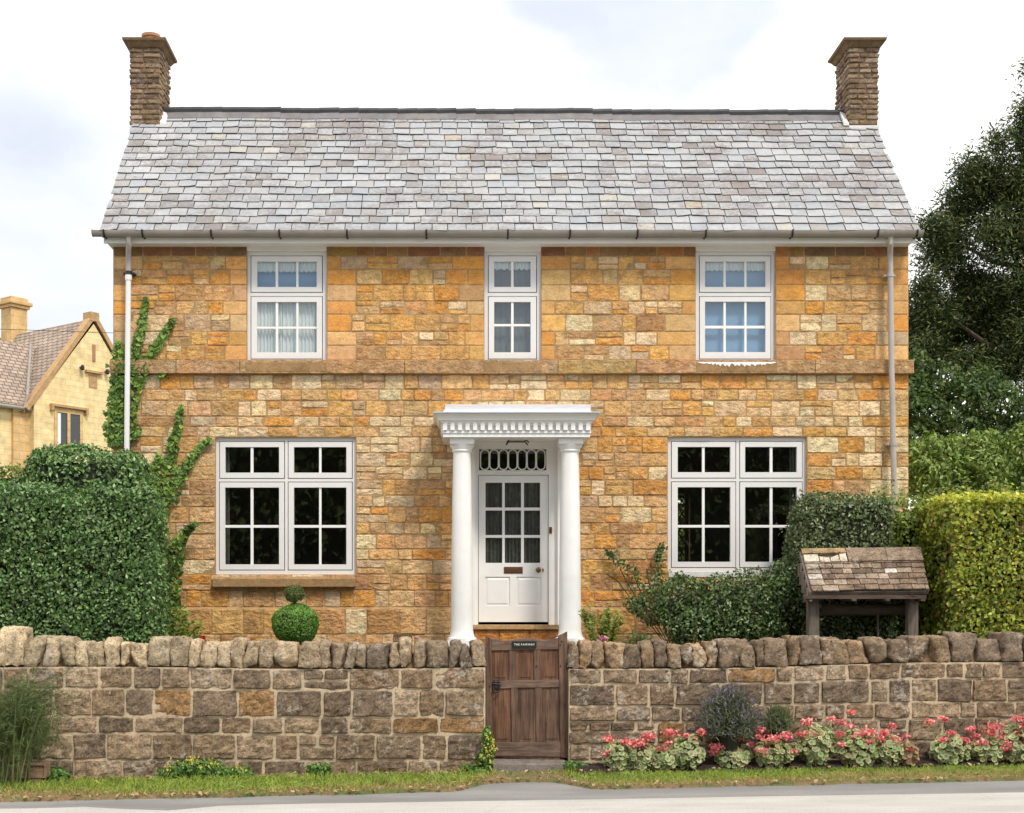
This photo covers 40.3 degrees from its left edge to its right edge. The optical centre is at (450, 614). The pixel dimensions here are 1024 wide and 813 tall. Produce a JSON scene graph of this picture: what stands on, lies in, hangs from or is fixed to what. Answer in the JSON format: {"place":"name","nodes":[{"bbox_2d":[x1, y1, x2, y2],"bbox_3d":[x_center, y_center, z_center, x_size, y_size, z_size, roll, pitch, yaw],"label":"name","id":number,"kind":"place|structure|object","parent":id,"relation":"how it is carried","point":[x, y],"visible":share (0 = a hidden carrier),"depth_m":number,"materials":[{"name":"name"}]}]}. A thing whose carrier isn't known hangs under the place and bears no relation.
{"place":"outdoors","nodes":[
{"label":"outdoors","id":0,"kind":"place"},
{"bbox_2d":[0,296,112,477],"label":"neighbour house","id":1,"kind":"structure","parent":0,"point":[54,384],"depth_m":41.48,"materials":[{"name":"stone"}]},
{"bbox_2d":[50,403,88,450],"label":"window","id":2,"kind":"structure","parent":1,"relation":"in","point":[68,425],"depth_m":41.21,"materials":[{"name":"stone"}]},
{"bbox_2d":[89,374,96,387],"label":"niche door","id":3,"kind":"structure","parent":1,"relation":"in","point":[92,378],"depth_m":41.96,"materials":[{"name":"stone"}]},
{"bbox_2d":[0,792,1023,812],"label":"road","id":4,"kind":"structure","parent":0,"point":[1012,802],"depth_m":11.72,"materials":[{"name":"grey asphalt"}]},
{"bbox_2d":[0,781,1023,810],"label":"tarmac strip","id":5,"kind":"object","parent":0,"point":[522,791],"visible":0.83,"depth_m":12.50,"materials":[{"name":"grey asphalt"}]},
{"bbox_2d":[0,763,1023,801],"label":"verge","id":6,"kind":"structure","parent":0,"point":[544,776],"depth_m":12.95,"materials":[{"name":"green plant"}]},
{"bbox_2d":[21,762,49,782],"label":"carved block","id":7,"kind":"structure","parent":6,"relation":"on","point":[39,770],"depth_m":13.57,"materials":[{"name":"stone"}]},
{"bbox_2d":[0,662,85,786],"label":"fennel clump","id":8,"kind":"object","parent":6,"relation":"on","point":[15,721],"visible":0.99,"depth_m":13.46,"materials":[{"name":"green plant"}]},
{"bbox_2d":[45,766,73,779],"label":"corydalis clump","id":9,"kind":"object","parent":6,"relation":"on","point":[55,772],"visible":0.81,"depth_m":13.74,"materials":[{"name":"green plant"}]},
{"bbox_2d":[155,755,253,778],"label":"corydalis clump","id":10,"kind":"object","parent":6,"relation":"on","point":[188,767],"visible":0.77,"depth_m":13.72,"materials":[{"name":"green plant"}]},
{"bbox_2d":[304,762,333,776],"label":"corydalis clump","id":11,"kind":"object","parent":6,"relation":"on","point":[311,767],"visible":0.91,"depth_m":13.74,"materials":[{"name":"green plant"}]},
{"bbox_2d":[457,725,497,772],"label":"corydalis clump","id":12,"kind":"object","parent":6,"relation":"on","point":[486,756],"visible":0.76,"depth_m":13.84,"materials":[{"name":"green plant"}]},
{"bbox_2d":[0,762,1023,798],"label":"fallen leaves","id":13,"kind":"object","parent":6,"relation":"on","point":[483,779],"visible":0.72,"depth_m":12.93,"materials":[{"name":"plant"}]},
{"bbox_2d":[563,761,590,771],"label":"corydalis clump","id":14,"kind":"object","parent":6,"relation":"on","point":[574,764],"visible":0.61,"depth_m":13.81,"materials":[{"name":"green plant"}]},
{"bbox_2d":[578,758,1023,774],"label":"flower bed","id":15,"kind":"object","parent":6,"relation":"on","point":[706,765],"visible":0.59,"depth_m":13.68,"materials":[{"name":"plant"}]},
{"bbox_2d":[599,735,630,769],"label":"geranium plant","id":16,"kind":"object","parent":15,"relation":"on","point":[612,759],"visible":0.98,"depth_m":13.66,"materials":[{"name":"green plant"}]},
{"bbox_2d":[626,730,655,771],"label":"geranium plant","id":17,"kind":"object","parent":15,"relation":"on","point":[640,755],"visible":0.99,"depth_m":13.62,"materials":[{"name":"green plant"}]},
{"bbox_2d":[650,728,679,770],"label":"geranium plant","id":18,"kind":"object","parent":15,"relation":"on","point":[662,756],"visible":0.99,"depth_m":13.61,"materials":[{"name":"green plant"}]},
{"bbox_2d":[670,728,706,769],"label":"geranium plant","id":19,"kind":"object","parent":15,"relation":"on","point":[693,756],"visible":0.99,"depth_m":13.62,"materials":[{"name":"green plant"}]},
{"bbox_2d":[690,671,766,766],"bbox_3d":[2.745,1.068,13.733,0.746,1.043,0.452,0,0,0],"label":"lavender bush","id":20,"kind":"object","parent":15,"relation":"on","point":[728,722],"visible":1,"depth_m":13.66,"materials":[{"name":"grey plant"}]},
{"bbox_2d":[708,738,755,767],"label":"geranium plant","id":21,"kind":"object","parent":15,"relation":"on","point":[741,756],"visible":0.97,"depth_m":13.68,"materials":[{"name":"green plant"}]},
{"bbox_2d":[753,726,797,769],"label":"geranium plant","id":22,"kind":"object","parent":15,"relation":"on","point":[765,750],"visible":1,"depth_m":13.63,"materials":[{"name":"green plant"}]},
{"bbox_2d":[760,698,796,753],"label":"lavender bush","id":23,"kind":"object","parent":15,"relation":"on","point":[779,723],"visible":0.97,"depth_m":13.76,"materials":[{"name":"green plant"}]},
{"bbox_2d":[791,715,847,765],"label":"geranium plant","id":24,"kind":"object","parent":15,"relation":"on","point":[816,753],"visible":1,"depth_m":13.66,"materials":[{"name":"green plant"}]},
{"bbox_2d":[831,709,878,766],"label":"geranium plant","id":25,"kind":"object","parent":15,"relation":"on","point":[848,749],"visible":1,"depth_m":13.63,"materials":[{"name":"green plant"}]},
{"bbox_2d":[869,722,910,765],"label":"geranium plant","id":26,"kind":"object","parent":15,"relation":"on","point":[888,748],"visible":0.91,"depth_m":13.66,"materials":[{"name":"green plant"}]},
{"bbox_2d":[898,741,919,765],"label":"geranium plant","id":27,"kind":"object","parent":15,"relation":"on","point":[910,758],"visible":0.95,"depth_m":13.63,"materials":[{"name":"beige plant"}]},
{"bbox_2d":[924,715,971,764],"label":"geranium plant","id":28,"kind":"object","parent":15,"relation":"on","point":[941,750],"visible":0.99,"depth_m":13.65,"materials":[{"name":"green plant"}]},
{"bbox_2d":[965,720,1009,764],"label":"geranium plant","id":29,"kind":"object","parent":15,"relation":"on","point":[984,750],"visible":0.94,"depth_m":13.68,"materials":[{"name":"green plant"}]},
{"bbox_2d":[997,713,1023,762],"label":"geranium plant","id":30,"kind":"object","parent":15,"relation":"on","point":[1014,743],"visible":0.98,"depth_m":13.62,"materials":[{"name":"green plant"}]},
{"bbox_2d":[0,0,1023,508],"label":"sky","id":31,"kind":"structure","parent":0,"point":[943,68],"materials":[{"name":"white"}]},
{"bbox_2d":[485,662,566,760],"bbox_3d":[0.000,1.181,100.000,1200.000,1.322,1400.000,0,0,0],"label":"ground","id":32,"kind":"structure","parent":0,"point":[492,709],"depth_m":14.25,"materials":[{"name":"soil"}]},
{"bbox_2d":[0,455,36,507],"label":"privet hedge","id":33,"kind":"object","parent":32,"relation":"on","point":[15,469],"visible":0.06,"depth_m":18.75,"materials":[{"name":"green plant"}]},
{"bbox_2d":[21,440,156,593],"bbox_3d":[-4.229,-0.764,16.262,1.645,2.567,0.950,0,0,0],"label":"rounded bush","id":34,"kind":"object","parent":32,"relation":"on","point":[125,467],"visible":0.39,"depth_m":16.00,"materials":[{"name":"green plant"}]},
{"bbox_2d":[0,454,198,643],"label":"clipped hedge","id":35,"kind":"object","parent":32,"relation":"on","point":[84,571],"visible":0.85,"depth_m":14.80,"materials":[{"name":"green plant"}]},
{"bbox_2d":[167,604,204,639],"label":"garden plant","id":36,"kind":"object","parent":32,"relation":"on","point":[182,629],"visible":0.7,"depth_m":15.47,"materials":[{"name":"green plant"}]},
{"bbox_2d":[197,635,206,643],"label":"garden flower","id":37,"kind":"object","parent":32,"relation":"on","point":[202,637],"visible":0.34,"depth_m":14.89,"materials":[{"name":"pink plant"}]},
{"bbox_2d":[0,625,485,779],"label":"garden wall","id":38,"kind":"structure","parent":32,"relation":"on","point":[258,707],"depth_m":13.99,"materials":[{"name":"stone"}]},
{"bbox_2d":[271,584,319,644],"bbox_3d":[-1.734,0.114,15.600,0.553,0.912,0.557,0,0,0],"label":"topiary ball","id":39,"kind":"object","parent":32,"relation":"on","point":[295,621],"visible":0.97,"depth_m":15.45,"materials":[{"name":"green plant"}]},
{"bbox_2d":[91,32,923,658],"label":"stone cottage","id":40,"kind":"structure","parent":32,"relation":"on","point":[461,374],"depth_m":17.00,"materials":[{"name":"stone"}]},
{"bbox_2d":[101,297,175,448],"bbox_3d":[-3.794,-2.942,17.147,0.933,1.850,0.546,0,0,0],"label":"climbing ivy","id":41,"kind":"object","parent":40,"relation":"attached to","point":[115,404],"visible":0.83,"depth_m":16.93,"materials":[{"name":"green plant"}]},
{"bbox_2d":[155,512,200,635],"bbox_3d":[-3.289,-0.488,16.771,0.562,1.539,0.129,0,0,0],"label":"climbing ivy","id":42,"kind":"object","parent":40,"relation":"attached to","point":[179,541],"visible":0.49,"depth_m":16.77,"materials":[{"name":"green plant"}]},
{"bbox_2d":[149,404,213,517],"bbox_3d":[-3.313,-1.854,16.936,0.870,1.414,0.109,0,0,0],"label":"climbing ivy","id":43,"kind":"object","parent":40,"relation":"attached to","point":[176,480],"visible":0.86,"depth_m":16.94,"materials":[{"name":"green plant"}]},
{"bbox_2d":[212,438,355,586],"bbox_3d":[-2.020,-1.252,17.062,1.734,1.834,0.323,0,0,0],"label":"window","id":44,"kind":"structure","parent":40,"relation":"in","point":[286,446],"depth_m":17.04,"materials":[{"name":"paint"}]},
{"bbox_2d":[245,247,326,371],"bbox_3d":[-1.996,-3.725,17.043,0.992,1.548,0.243,0,0,0],"label":"window","id":45,"kind":"structure","parent":40,"relation":"in","point":[287,302],"depth_m":17.05,"materials":[{"name":"paint"}]},
{"bbox_2d":[484,247,541,371],"bbox_3d":[0.760,-3.725,17.046,0.710,1.548,0.249,0,0,0],"label":"window","id":46,"kind":"structure","parent":40,"relation":"in","point":[512,275],"depth_m":17.05,"materials":[{"name":"paint"}]},
{"bbox_2d":[479,475,547,621],"bbox_3d":[0.772,-0.809,17.090,0.851,1.796,0.162,0,0,0],"label":"front door","id":47,"kind":"structure","parent":40,"relation":"in","point":[513,509],"depth_m":17.08,"materials":[{"name":"white paint"}]},
{"bbox_2d":[671,494,687,567],"bbox_3d":[3.020,-1.180,20.070,0.816,1.110,0.060,0,0,0],"label":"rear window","id":48,"kind":"structure","parent":40,"relation":"in","point":[685,496],"depth_m":20.04,"materials":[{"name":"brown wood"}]},
{"bbox_2d":[696,247,776,371],"bbox_3d":[3.478,-3.725,17.034,0.992,1.548,0.233,0,0,0],"label":"window","id":49,"kind":"structure","parent":40,"relation":"in","point":[735,286],"depth_m":17.05,"materials":[{"name":"paint"}]},
{"bbox_2d":[668,437,805,576],"bbox_3d":[3.505,-1.314,17.126,1.696,1.717,0.275,0,0,0],"label":"window","id":50,"kind":"structure","parent":40,"relation":"in","point":[797,445],"depth_m":17.04,"materials":[{"name":"paint"}]},
{"bbox_2d":[492,757,564,771],"bbox_3d":[0.772,1.562,14.081,0.809,0.237,0.479,0,0,0],"label":"gate step","id":51,"kind":"object","parent":32,"relation":"on","point":[516,764],"visible":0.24,"depth_m":13.87,"materials":[{"name":"stone"}]},
{"bbox_2d":[578,602,625,641],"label":"garden plant","id":52,"kind":"object","parent":32,"relation":"on","point":[608,628],"visible":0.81,"depth_m":15.90,"materials":[{"name":"green plant"}]},
{"bbox_2d":[597,635,608,642],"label":"garden flower","id":53,"kind":"object","parent":52,"relation":"attached to","point":[602,638],"visible":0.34,"depth_m":14.99,"materials":[{"name":"pink plant"}]},
{"bbox_2d":[617,631,656,644],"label":"fern clump","id":54,"kind":"object","parent":32,"relation":"on","point":[644,636],"visible":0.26,"depth_m":15.68,"materials":[{"name":"green plant"}]},
{"bbox_2d":[603,541,823,644],"bbox_3d":[3.071,-0.187,16.301,2.453,1.421,1.331,0,0,0],"label":"cotoneaster shrub","id":55,"kind":"object","parent":32,"relation":"on","point":[755,608],"visible":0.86,"depth_m":15.93,"materials":[{"name":"green plant"}]},
{"bbox_2d":[567,631,1023,763],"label":"garden wall","id":56,"kind":"structure","parent":32,"relation":"on","point":[909,685],"depth_m":13.99,"materials":[{"name":"stone"}]},
{"bbox_2d":[485,632,567,759],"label":"garden gate","id":57,"kind":"structure","parent":56,"relation":"attached to","point":[527,690],"depth_m":14.10,"materials":[{"name":"brown wood"}]},
{"bbox_2d":[771,456,940,640],"bbox_3d":[4.546,-0.663,16.073,1.810,2.432,1.252,0,0,0],"label":"box hedge","id":58,"kind":"object","parent":32,"relation":"on","point":[835,521],"visible":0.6,"depth_m":15.91,"materials":[{"name":"green plant"}]},
{"bbox_2d":[795,547,928,636],"bbox_3d":[4.582,-0.073,15.701,1.479,1.387,1.162,0,0,0],"label":"roofed well","id":59,"kind":"object","parent":32,"relation":"on","point":[879,574],"visible":0.98,"depth_m":15.38,"materials":[{"name":"brown wood"}]},
{"bbox_2d":[869,468,962,638],"bbox_3d":[5.546,-0.601,16.460,1.119,2.314,0.980,0,0,0],"label":"privet bush","id":60,"kind":"object","parent":32,"relation":"on","point":[904,534],"visible":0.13,"depth_m":16.28,"materials":[{"name":"green plant"}]},
{"bbox_2d":[909,430,972,503],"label":"elder bush","id":61,"kind":"object","parent":32,"relation":"on","point":[929,462],"visible":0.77,"depth_m":19.30,"materials":[{"name":"green plant"}]},
{"bbox_2d":[902,470,1023,638],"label":"beech hedge","id":62,"kind":"object","parent":32,"relation":"on","point":[976,580],"visible":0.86,"depth_m":15.28,"materials":[{"name":"green plant"}]},
{"bbox_2d":[909,57,1023,476],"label":"yew tree","id":63,"kind":"object","parent":32,"relation":"on","point":[982,312],"visible":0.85,"depth_m":26.12,"materials":[{"name":"green plant"}]},
{"bbox_2d":[909,348,1023,500],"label":"hazel bush","id":64,"kind":"object","parent":32,"relation":"on","point":[940,404],"visible":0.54,"depth_m":22.48,"materials":[{"name":"green plant"}]},
{"bbox_2d":[957,428,1021,495],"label":"elder bush","id":65,"kind":"object","parent":32,"relation":"on","point":[983,452],"visible":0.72,"depth_m":19.26,"materials":[{"name":"green plant"}]},
{"bbox_2d":[997,422,1023,493],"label":"elder bush","id":66,"kind":"object","parent":32,"relation":"on","point":[1017,449],"visible":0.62,"depth_m":19.30,"materials":[{"name":"green plant"}]},
{"bbox_2d":[678,498,683,561],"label":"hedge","id":67,"kind":"object","parent":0,"point":[681,532],"visible":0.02,"depth_m":22.76,"materials":[{"name":"green plant"}]}
]}

